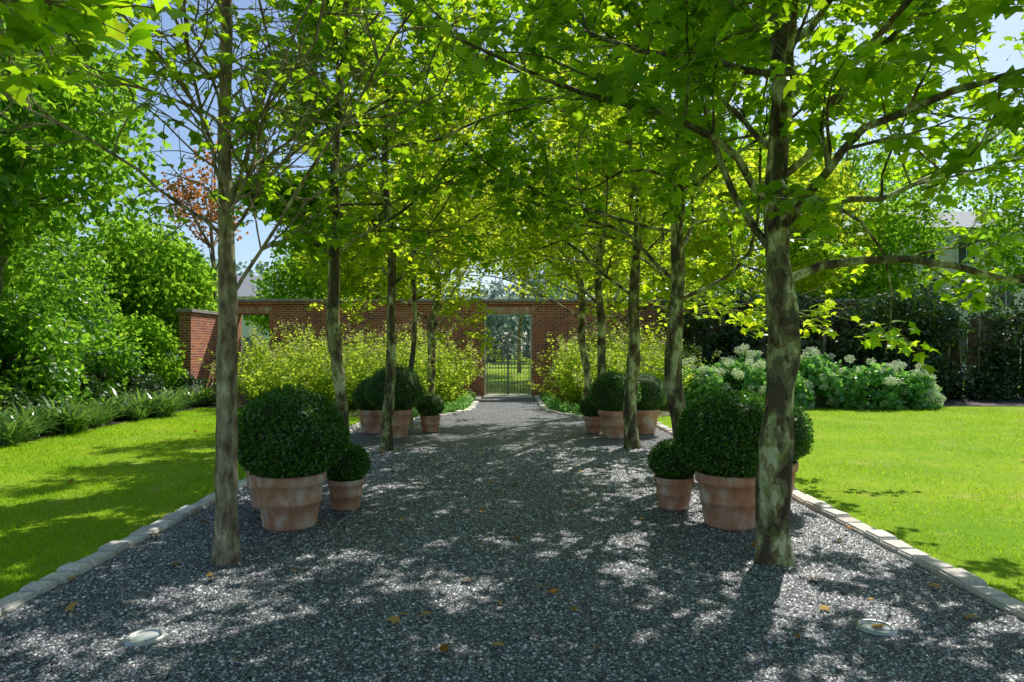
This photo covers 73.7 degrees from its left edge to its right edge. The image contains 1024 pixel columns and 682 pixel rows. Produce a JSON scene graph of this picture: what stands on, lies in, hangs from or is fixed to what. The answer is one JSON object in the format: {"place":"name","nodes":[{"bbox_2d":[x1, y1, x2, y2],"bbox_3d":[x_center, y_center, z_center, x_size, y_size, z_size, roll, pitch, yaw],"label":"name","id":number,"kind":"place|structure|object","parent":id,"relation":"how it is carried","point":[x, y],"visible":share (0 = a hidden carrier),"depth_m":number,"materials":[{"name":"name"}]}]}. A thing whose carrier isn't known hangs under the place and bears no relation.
{"place":"outdoors","nodes":[
{"label":"outdoors","id":0,"kind":"place"},
{"bbox_2d":[11,394,249,442],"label":"side border soil","id":1,"kind":"structure","parent":0,"point":[116,421],"depth_m":14.91,"materials":[{"name":"brown soil"}]},
{"bbox_2d":[0,386,52,418],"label":"shrub","id":2,"kind":"object","parent":1,"relation":"on","point":[14,397],"visible":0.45,"depth_m":13.00,"materials":[{"name":"green plant"}]},
{"bbox_2d":[0,18,54,226],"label":"deciduous tree","id":3,"kind":"object","parent":1,"relation":"on","point":[6,196],"visible":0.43,"depth_m":12.61,"materials":[{"name":"green plant"}]},
{"bbox_2d":[0,287,104,408],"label":"border shrub","id":4,"kind":"object","parent":1,"relation":"on","point":[30,347],"visible":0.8,"depth_m":14.18,"materials":[{"name":"green plant"}]},
{"bbox_2d":[0,233,130,376],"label":"border shrub","id":5,"kind":"object","parent":1,"relation":"on","point":[95,266],"visible":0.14,"depth_m":18.75,"materials":[{"name":"green plant"}]},
{"bbox_2d":[6,94,128,294],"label":"deciduous tree","id":6,"kind":"object","parent":1,"relation":"on","point":[68,240],"visible":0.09,"depth_m":23.75,"materials":[{"name":"green plant"}]},
{"bbox_2d":[0,13,171,300],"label":"deciduous tree","id":7,"kind":"object","parent":1,"relation":"on","point":[54,192],"visible":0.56,"depth_m":14.25,"materials":[{"name":"green plant"}]},
{"bbox_2d":[57,371,116,418],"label":"shrub","id":8,"kind":"object","parent":1,"relation":"on","point":[93,386],"visible":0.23,"depth_m":14.98,"materials":[{"name":"green plant"}]},
{"bbox_2d":[27,274,151,399],"bbox_3d":[-11.024,0.114,17.139,3.613,3.598,3.600,0,-1,0],"label":"border shrub","id":9,"kind":"object","parent":1,"relation":"on","point":[101,363],"visible":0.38,"depth_m":16.96,"materials":[{"name":"green plant"}]},
{"bbox_2d":[0,384,215,446],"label":"liriope border","id":10,"kind":"object","parent":1,"relation":"on","point":[63,418],"visible":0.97,"depth_m":13.45,"materials":[{"name":"green plant"}]},
{"bbox_2d":[25,204,217,356],"bbox_3d":[-13.711,-1.470,24.792,6.952,6.941,6.584,0,-1,0],"label":"deciduous tree","id":11,"kind":"object","parent":1,"relation":"on","point":[145,282],"visible":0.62,"depth_m":23.70,"materials":[{"name":"green plant"}]},
{"bbox_2d":[114,370,173,410],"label":"shrub","id":12,"kind":"object","parent":1,"relation":"on","point":[151,384],"visible":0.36,"depth_m":17.02,"materials":[{"name":"green plant"}]},
{"bbox_2d":[106,311,187,390],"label":"border shrub","id":13,"kind":"object","parent":1,"relation":"on","point":[161,365],"visible":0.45,"depth_m":19.13,"materials":[{"name":"green plant"}]},
{"bbox_2d":[167,372,215,406],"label":"shrub","id":14,"kind":"object","parent":1,"relation":"on","point":[190,381],"visible":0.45,"depth_m":19.20,"materials":[{"name":"green plant"}]},
{"bbox_2d":[179,312,217,397],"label":"wing wall","id":15,"kind":"structure","parent":1,"relation":"on","point":[196,330],"depth_m":20.95,"materials":[{"name":"red brick"}]},
{"bbox_2d":[211,297,307,369],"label":"walls","id":16,"kind":"structure","parent":0,"point":[245,331],"depth_m":49.90,"materials":[{"name":"white paint"}]},
{"bbox_2d":[237,275,305,296],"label":"roof","id":17,"kind":"structure","parent":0,"point":[246,289],"depth_m":51.36,"materials":[{"name":"grey"}]},
{"bbox_2d":[0,397,1023,681],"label":"gravel path","id":18,"kind":"structure","parent":0,"point":[488,423],"depth_m":4.43,"materials":[{"name":"grey gravel"}]},
{"bbox_2d":[122,628,166,645],"bbox_3d":[-2.022,1.625,3.760,0.216,0.021,0.216,0,-1,0],"label":"ground light","id":19,"kind":"object","parent":18,"relation":"on","point":[144,636],"visible":1,"depth_m":3.74,"materials":[{"name":"metal"}]},
{"bbox_2d":[239,398,263,508],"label":"potted boxwood","id":20,"kind":"object","parent":18,"relation":"on","point":[252,492],"visible":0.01,"depth_m":6.78,"materials":[{"name":"ceramic"}]},
{"bbox_2d":[238,384,350,531],"bbox_3d":[-2.000,1.023,6.179,1.102,1.285,1.074,0,-1,0],"label":"potted boxwood","id":21,"kind":"object","parent":18,"relation":"on","point":[293,442],"visible":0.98,"depth_m":5.89,"materials":[{"name":"plant"}]},
{"bbox_2d":[326,442,370,510],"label":"potted boxwood","id":22,"kind":"object","parent":18,"relation":"on","point":[346,474],"visible":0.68,"depth_m":6.69,"materials":[{"name":"plant"}]},
{"bbox_2d":[350,375,380,433],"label":"potted boxwood","id":23,"kind":"object","parent":18,"relation":"on","point":[369,417],"visible":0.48,"depth_m":12.73,"materials":[{"name":"ceramic"}]},
{"bbox_2d":[363,363,425,437],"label":"potted boxwood","id":24,"kind":"object","parent":18,"relation":"on","point":[409,391],"visible":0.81,"depth_m":12.10,"materials":[{"name":"plant"}]},
{"bbox_2d":[415,392,445,431],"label":"potted boxwood","id":25,"kind":"object","parent":18,"relation":"on","point":[431,407],"visible":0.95,"depth_m":13.02,"materials":[{"name":"plant"}]},
{"bbox_2d":[214,0,661,432],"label":"plane tree","id":26,"kind":"object","parent":18,"relation":"on","point":[337,225],"visible":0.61,"depth_m":7.93,"materials":[{"name":"green plant"}]},
{"bbox_2d":[314,19,569,429],"bbox_3d":[-1.795,-2.199,13.537,4.561,8.016,5.551,-1,-1,42],"label":"plane tree","id":27,"kind":"object","parent":18,"relation":"on","point":[438,241],"visible":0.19,"depth_m":13.60,"materials":[{"name":"green plant"}]},
{"bbox_2d":[284,0,607,450],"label":"plane tree","id":28,"kind":"object","parent":18,"relation":"on","point":[374,245],"visible":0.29,"depth_m":10.77,"materials":[{"name":"green plant"}]},
{"bbox_2d":[66,414,1021,659],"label":"fallen leaves","id":29,"kind":"object","parent":18,"relation":"on","point":[395,619],"visible":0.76,"depth_m":4.43,"materials":[{"name":"brown plant"}]},
{"bbox_2d":[580,396,600,432],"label":"potted boxwood","id":30,"kind":"object","parent":18,"relation":"on","point":[588,411],"visible":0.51,"depth_m":12.85,"materials":[{"name":"plant"}]},
{"bbox_2d":[435,35,756,397],"bbox_3d":[1.813,-2.400,13.798,6.270,8.429,5.047,0,-1,0],"label":"plane tree","id":31,"kind":"object","parent":18,"relation":"on","point":[612,261],"visible":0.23,"depth_m":13.55,"materials":[{"name":"green plant"}]},
{"bbox_2d":[587,370,641,438],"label":"potted boxwood","id":32,"kind":"object","parent":18,"relation":"on","point":[606,395],"visible":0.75,"depth_m":12.04,"materials":[{"name":"plant"}]},
{"bbox_2d":[637,371,666,434],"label":"potted boxwood","id":33,"kind":"object","parent":18,"relation":"on","point":[653,397],"visible":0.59,"depth_m":12.63,"materials":[{"name":"plant"}]},
{"bbox_2d":[647,438,694,510],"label":"potted boxwood","id":34,"kind":"object","parent":18,"relation":"on","point":[673,478],"visible":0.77,"depth_m":6.70,"materials":[{"name":"plant"}]},
{"bbox_2d":[435,1,919,448],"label":"plane tree","id":35,"kind":"object","parent":18,"relation":"on","point":[639,199],"visible":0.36,"depth_m":10.93,"materials":[{"name":"green plant"}]},
{"bbox_2d":[448,0,952,486],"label":"plane tree","id":36,"kind":"object","parent":18,"relation":"on","point":[676,180],"visible":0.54,"depth_m":8.16,"materials":[{"name":"green plant"}]},
{"bbox_2d":[383,0,1023,566],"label":"plane tree","id":37,"kind":"object","parent":18,"relation":"on","point":[779,36],"visible":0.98,"depth_m":5.01,"materials":[{"name":"green plant"}]},
{"bbox_2d":[673,389,764,530],"bbox_3d":[1.980,1.049,6.199,1.032,1.234,1.013,0,-1,0],"label":"potted boxwood","id":38,"kind":"object","parent":18,"relation":"on","point":[716,441],"visible":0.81,"depth_m":5.93,"materials":[{"name":"plant"}]},
{"bbox_2d":[747,393,814,497],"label":"potted boxwood","id":39,"kind":"object","parent":18,"relation":"on","point":[803,436],"visible":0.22,"depth_m":6.68,"materials":[{"name":"plant"}]},
{"bbox_2d":[855,618,897,635],"bbox_3d":[2.078,1.627,3.894,0.216,0.021,0.216,0,-1,0],"label":"ground light","id":40,"kind":"object","parent":18,"relation":"on","point":[866,624],"visible":0.98,"depth_m":3.87,"materials":[{"name":"metal"}]},
{"bbox_2d":[760,0,1023,78],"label":"plane tree","id":41,"kind":"object","parent":18,"relation":"on","point":[982,11],"visible":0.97,"depth_m":3.12,"materials":[{"name":"green plant"}]},
{"bbox_2d":[0,352,1023,614],"bbox_3d":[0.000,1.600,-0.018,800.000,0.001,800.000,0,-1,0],"label":"ground","id":42,"kind":"structure","parent":0,"point":[964,560],"depth_m":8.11,"materials":[{"name":"green plant"}]},
{"bbox_2d":[0,0,192,106],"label":"plane tree","id":43,"kind":"object","parent":42,"relation":"on","point":[93,19],"visible":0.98,"depth_m":2.47,"materials":[{"name":"green plant"}]},
{"bbox_2d":[11,212,217,318],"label":"deciduous tree","id":44,"kind":"object","parent":42,"relation":"on","point":[202,259],"visible":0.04,"depth_m":33.30,"materials":[{"name":"green plant"}]},
{"bbox_2d":[160,130,249,310],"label":"autumn tree","id":45,"kind":"object","parent":42,"relation":"on","point":[212,242],"visible":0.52,"depth_m":31.10,"materials":[{"name":"red plant"}]},
{"bbox_2d":[0,0,513,565],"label":"young plane tree","id":46,"kind":"object","parent":42,"relation":"on","point":[226,198],"visible":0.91,"depth_m":5.10,"materials":[{"name":"green plant"}]},
{"bbox_2d":[242,245,367,335],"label":"deciduous tree","id":47,"kind":"object","parent":42,"relation":"on","point":[293,271],"visible":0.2,"depth_m":34.25,"materials":[{"name":"green plant"}]},
{"bbox_2d":[209,397,475,417],"bbox_3d":[-5.119,1.806,18.951,7.980,0.001,7.400,0,-1,0],"label":"planting bed","id":48,"kind":"object","parent":42,"relation":"on","point":[246,401],"visible":0.06,"depth_m":18.49,"materials":[{"name":"soil"}]},
{"bbox_2d":[200,322,301,399],"bbox_3d":[-7.185,0.660,20.199,4.027,2.440,3.522,0,-1,0],"label":"spiraea shrub","id":49,"kind":"object","parent":48,"relation":"on","point":[243,355],"visible":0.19,"depth_m":20.00,"materials":[{"name":"green plant"}]},
{"bbox_2d":[196,335,327,404],"bbox_3d":[-6.603,0.851,18.763,2.473,2.015,3.352,0,-1,37],"label":"spiraea shrub","id":50,"kind":"object","parent":48,"relation":"on","point":[266,366],"visible":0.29,"depth_m":18.34,"materials":[{"name":"green plant"}]},
{"bbox_2d":[237,349,317,398],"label":"spiraea shrub","id":51,"kind":"object","parent":48,"relation":"on","point":[272,384],"visible":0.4,"depth_m":17.16,"materials":[{"name":"green plant"}]},
{"bbox_2d":[247,318,351,386],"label":"spiraea shrub","id":52,"kind":"object","parent":48,"relation":"on","point":[296,342],"visible":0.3,"depth_m":19.46,"materials":[{"name":"green plant"}]},
{"bbox_2d":[269,329,359,391],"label":"spiraea shrub","id":53,"kind":"object","parent":48,"relation":"on","point":[315,358],"visible":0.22,"depth_m":18.05,"materials":[{"name":"green plant"}]},
{"bbox_2d":[280,350,365,405],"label":"spiraea shrub","id":54,"kind":"object","parent":48,"relation":"on","point":[324,391],"visible":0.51,"depth_m":17.02,"materials":[{"name":"green plant"}]},
{"bbox_2d":[299,330,401,408],"bbox_3d":[-4.148,0.774,18.224,2.515,2.138,3.460,0,-1,0],"label":"spiraea shrub","id":55,"kind":"object","parent":48,"relation":"on","point":[364,375],"visible":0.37,"depth_m":17.97,"materials":[{"name":"green plant"}]},
{"bbox_2d":[321,319,416,381],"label":"spiraea shrub","id":56,"kind":"object","parent":48,"relation":"on","point":[362,343],"visible":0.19,"depth_m":20.26,"materials":[{"name":"green plant"}]},
{"bbox_2d":[342,319,448,381],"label":"spiraea shrub","id":57,"kind":"object","parent":48,"relation":"on","point":[417,361],"visible":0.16,"depth_m":19.00,"materials":[{"name":"green plant"}]},
{"bbox_2d":[345,341,453,410],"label":"spiraea shrub","id":58,"kind":"object","parent":48,"relation":"on","point":[403,363],"visible":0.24,"depth_m":16.99,"materials":[{"name":"green plant"}]},
{"bbox_2d":[295,88,525,392],"bbox_3d":[-2.711,-2.311,16.924,6.578,8.336,5.610,0,-1,13],"label":"plane tree","id":59,"kind":"object","parent":48,"relation":"on","point":[432,318],"visible":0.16,"depth_m":16.86,"materials":[{"name":"green plant"}]},
{"bbox_2d":[396,339,491,404],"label":"spiraea shrub","id":60,"kind":"object","parent":48,"relation":"on","point":[442,389],"visible":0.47,"depth_m":18.31,"materials":[{"name":"green plant"}]},
{"bbox_2d":[413,390,475,417],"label":"ground cover","id":61,"kind":"object","parent":48,"relation":"on","point":[463,402],"visible":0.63,"depth_m":17.66,"materials":[{"name":"green plant"}]},
{"bbox_2d":[415,325,481,401],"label":"spiraea shrub","id":62,"kind":"object","parent":48,"relation":"on","point":[457,362],"visible":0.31,"depth_m":20.49,"materials":[{"name":"green plant"}]},
{"bbox_2d":[287,181,472,298],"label":"deciduous tree","id":63,"kind":"object","parent":42,"relation":"on","point":[350,282],"visible":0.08,"depth_m":28.22,"materials":[{"name":"green plant"}]},
{"bbox_2d":[15,252,764,362],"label":"distant trees","id":64,"kind":"object","parent":42,"relation":"on","point":[502,325],"visible":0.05,"depth_m":78.24,"materials":[{"name":"green plant"}]},
{"bbox_2d":[389,128,520,296],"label":"deciduous tree","id":65,"kind":"object","parent":42,"relation":"on","point":[480,230],"visible":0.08,"depth_m":36.04,"materials":[{"name":"green plant"}]},
{"bbox_2d":[370,304,644,396],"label":"piers","id":66,"kind":"structure","parent":42,"relation":"on","point":[377,316],"depth_m":22.84,"materials":[{"name":"red brick"}]},
{"bbox_2d":[0,395,1023,619],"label":"stone edging","id":67,"kind":"object","parent":42,"relation":"on","point":[972,583],"visible":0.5,"depth_m":5.24,"materials":[{"name":"stone"}]},
{"bbox_2d":[478,164,561,372],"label":"deciduous tree","id":68,"kind":"object","parent":42,"relation":"on","point":[519,328],"depth_m":45.94,"materials":[{"name":"green plant"}]},
{"bbox_2d":[407,90,669,399],"bbox_3d":[1.552,-2.195,16.298,6.968,8.090,5.191,0,-1,-29],"label":"plane tree","id":69,"kind":"object","parent":42,"relation":"on","point":[583,310],"visible":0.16,"depth_m":16.40,"materials":[{"name":"green plant"}]},
{"bbox_2d":[176,304,952,396],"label":"brick wall","id":70,"kind":"structure","parent":42,"relation":"on","point":[560,320],"depth_m":22.89,"materials":[{"name":"brick"}]},
{"bbox_2d":[238,307,534,312],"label":"lintels","id":71,"kind":"object","parent":70,"relation":"attached to","point":[498,310],"visible":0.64,"depth_m":22.84,"materials":[{"name":"brick"}]},
{"bbox_2d":[487,330,529,393],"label":"iron gate","id":72,"kind":"structure","parent":70,"relation":"attached to","point":[508,373],"depth_m":23.06,"materials":[{"name":"black metal"}]},
{"bbox_2d":[238,302,943,303],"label":"cornice","id":73,"kind":"structure","parent":70,"relation":"on","point":[460,303],"depth_m":22.81,"materials":[{"name":"red brick"}]},
{"bbox_2d":[238,299,962,302],"bbox_3d":[2.682,-1.350,23.113,24.830,0.088,0.660,0,-1,0],"label":"cap stone","id":74,"kind":"object","parent":73,"relation":"on","point":[420,300],"visible":0.28,"depth_m":22.76,"materials":[{"name":"grey stone"}]},
{"bbox_2d":[502,110,666,298],"bbox_3d":[3.895,-5.045,35.905,8.631,14.371,9.435,0,-1,27],"label":"deciduous tree","id":75,"kind":"object","parent":42,"relation":"on","point":[564,286],"visible":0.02,"depth_m":36.62,"materials":[{"name":"green plant"}]},
{"bbox_2d":[549,397,669,416],"bbox_3d":[4.901,1.807,19.009,7.980,0.001,7.400,0,-1,0],"label":"planting bed","id":76,"kind":"object","parent":42,"relation":"on","point":[665,413],"depth_m":17.31,"materials":[{"name":"soil"}]},
{"bbox_2d":[540,390,583,415],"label":"ground cover","id":77,"kind":"object","parent":76,"relation":"on","point":[553,403],"visible":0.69,"depth_m":17.48,"materials":[{"name":"green plant"}]},
{"bbox_2d":[516,328,608,400],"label":"spiraea shrub","id":78,"kind":"object","parent":76,"relation":"on","point":[546,369],"visible":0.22,"depth_m":20.53,"materials":[{"name":"green plant"}]},
{"bbox_2d":[510,330,616,406],"bbox_3d":[1.665,0.793,18.442,2.706,2.166,2.398,0,-1,26],"label":"spiraea shrub","id":79,"kind":"object","parent":76,"relation":"on","point":[575,392],"visible":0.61,"depth_m":18.23,"materials":[{"name":"green plant"}]},
{"bbox_2d":[565,339,660,387],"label":"spiraea shrub","id":80,"kind":"object","parent":76,"relation":"on","point":[612,366],"visible":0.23,"depth_m":16.86,"materials":[{"name":"green plant"}]},
{"bbox_2d":[573,325,660,374],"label":"spiraea shrub","id":81,"kind":"object","parent":76,"relation":"on","point":[614,345],"visible":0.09,"depth_m":18.98,"materials":[{"name":"green plant"}]},
{"bbox_2d":[617,335,724,408],"bbox_3d":[3.992,0.839,18.130,2.903,2.056,3.396,0,-1,-20],"label":"spiraea shrub","id":82,"kind":"object","parent":76,"relation":"on","point":[661,364],"visible":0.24,"depth_m":17.96,"materials":[{"name":"green plant"}]},
{"bbox_2d":[643,335,729,376],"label":"spiraea shrub","id":83,"kind":"object","parent":76,"relation":"on","point":[699,359],"visible":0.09,"depth_m":19.95,"materials":[{"name":"green plant"}]},
{"bbox_2d":[665,355,725,407],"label":"hydrangea shrub","id":84,"kind":"object","parent":76,"relation":"on","point":[703,387],"visible":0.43,"depth_m":17.94,"materials":[{"name":"green plant"}]},
{"bbox_2d":[710,358,765,394],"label":"hydrangea shrub","id":85,"kind":"object","parent":76,"relation":"on","point":[738,377],"visible":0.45,"depth_m":18.49,"materials":[{"name":"green plant"}]},
{"bbox_2d":[717,343,765,374],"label":"hydrangea shrub","id":86,"kind":"object","parent":76,"relation":"on","point":[753,354],"visible":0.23,"depth_m":19.60,"materials":[{"name":"green plant"}]},
{"bbox_2d":[752,360,815,409],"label":"hydrangea shrub","id":87,"kind":"object","parent":76,"relation":"on","point":[802,398],"visible":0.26,"depth_m":18.06,"materials":[{"name":"green plant"}]},
{"bbox_2d":[798,348,849,407],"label":"hydrangea shrub","id":88,"kind":"object","parent":76,"relation":"on","point":[818,376],"visible":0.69,"depth_m":18.49,"materials":[{"name":"green plant"}]},
{"bbox_2d":[566,160,763,298],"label":"deciduous tree","id":89,"kind":"object","parent":42,"relation":"on","point":[695,243],"visible":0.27,"depth_m":27.27,"materials":[{"name":"green plant"}]},
{"bbox_2d":[648,116,764,298],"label":"deciduous tree","id":90,"kind":"object","parent":42,"relation":"on","point":[737,282],"visible":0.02,"depth_m":42.71,"materials":[{"name":"green plant"}]},
{"bbox_2d":[666,137,885,298],"bbox_3d":[11.013,-3.348,28.360,9.266,10.775,8.130,0,-1,0],"label":"deciduous tree","id":91,"kind":"object","parent":42,"relation":"on","point":[815,280],"visible":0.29,"depth_m":26.25,"materials":[{"name":"green plant"}]},
{"bbox_2d":[825,355,909,409],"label":"hydrangea shrub","id":92,"kind":"object","parent":42,"relation":"on","point":[861,390],"visible":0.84,"depth_m":18.07,"materials":[{"name":"green plant"}]},
{"bbox_2d":[789,119,958,298],"bbox_3d":[14.635,-3.833,30.011,7.711,11.780,7.934,0,-1,0],"label":"deciduous tree","id":93,"kind":"object","parent":42,"relation":"on","point":[902,225],"visible":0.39,"depth_m":28.59,"materials":[{"name":"green plant"}]},
{"bbox_2d":[836,145,961,210],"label":"deciduous tree","id":94,"kind":"object","parent":42,"relation":"on","point":[891,181],"visible":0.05,"depth_m":46.84,"materials":[{"name":"green plant"}]},
{"bbox_2d":[806,0,1023,187],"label":"plane tree","id":95,"kind":"object","parent":42,"relation":"on","point":[971,97],"visible":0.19,"depth_m":7.81,"materials":[{"name":"green plant"}]},
{"bbox_2d":[884,360,946,409],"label":"hydrangea shrub","id":96,"kind":"object","parent":42,"relation":"on","point":[924,393],"visible":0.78,"depth_m":18.19,"materials":[{"name":"green plant"}]},
{"bbox_2d":[940,392,1023,406],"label":"hedge border soil","id":97,"kind":"structure","parent":42,"relation":"on","point":[957,402],"depth_m":20.19,"materials":[{"name":"brown soil"}]},
{"bbox_2d":[654,282,1023,400],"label":"yew hedge","id":98,"kind":"object","parent":97,"relation":"on","point":[928,310],"visible":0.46,"depth_m":21.29,"materials":[{"name":"green plant"}]},
{"bbox_2d":[689,314,1023,398],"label":"hedge stems","id":99,"kind":"object","parent":97,"relation":"on","point":[973,341],"visible":0.2,"depth_m":21.98,"materials":[{"name":"brown plant"}]},
{"bbox_2d":[943,89,1023,294],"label":"deciduous tree","id":100,"kind":"object","parent":42,"relation":"on","point":[1001,225],"visible":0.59,"depth_m":29.00,"materials":[{"name":"green plant"}]},
{"bbox_2d":[38,0,1023,348],"label":"sky","id":101,"kind":"structure","parent":0,"point":[246,248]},
{"bbox_2d":[792,229,1023,378],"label":"walls","id":102,"kind":"structure","parent":0,"point":[952,253],"depth_m":35.18,"materials":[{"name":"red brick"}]},
{"bbox_2d":[889,234,1015,349],"bbox_3d":[21.398,-2.196,35.114,9.040,6.600,0.065,0,-1,0],"label":"window trim","id":103,"kind":"structure","parent":102,"relation":"attached to","point":[957,257],"depth_m":35.12,"materials":[{"name":"white paint"}]},
{"bbox_2d":[844,236,1013,360],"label":"windows","id":104,"kind":"structure","parent":103,"relation":"attached to","point":[962,253],"depth_m":35.12,"materials":[{"name":"grey glass"}]},
{"bbox_2d":[835,211,1022,228],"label":"roof","id":105,"kind":"structure","parent":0,"point":[966,219],"depth_m":36.66,"materials":[{"name":"grey"}]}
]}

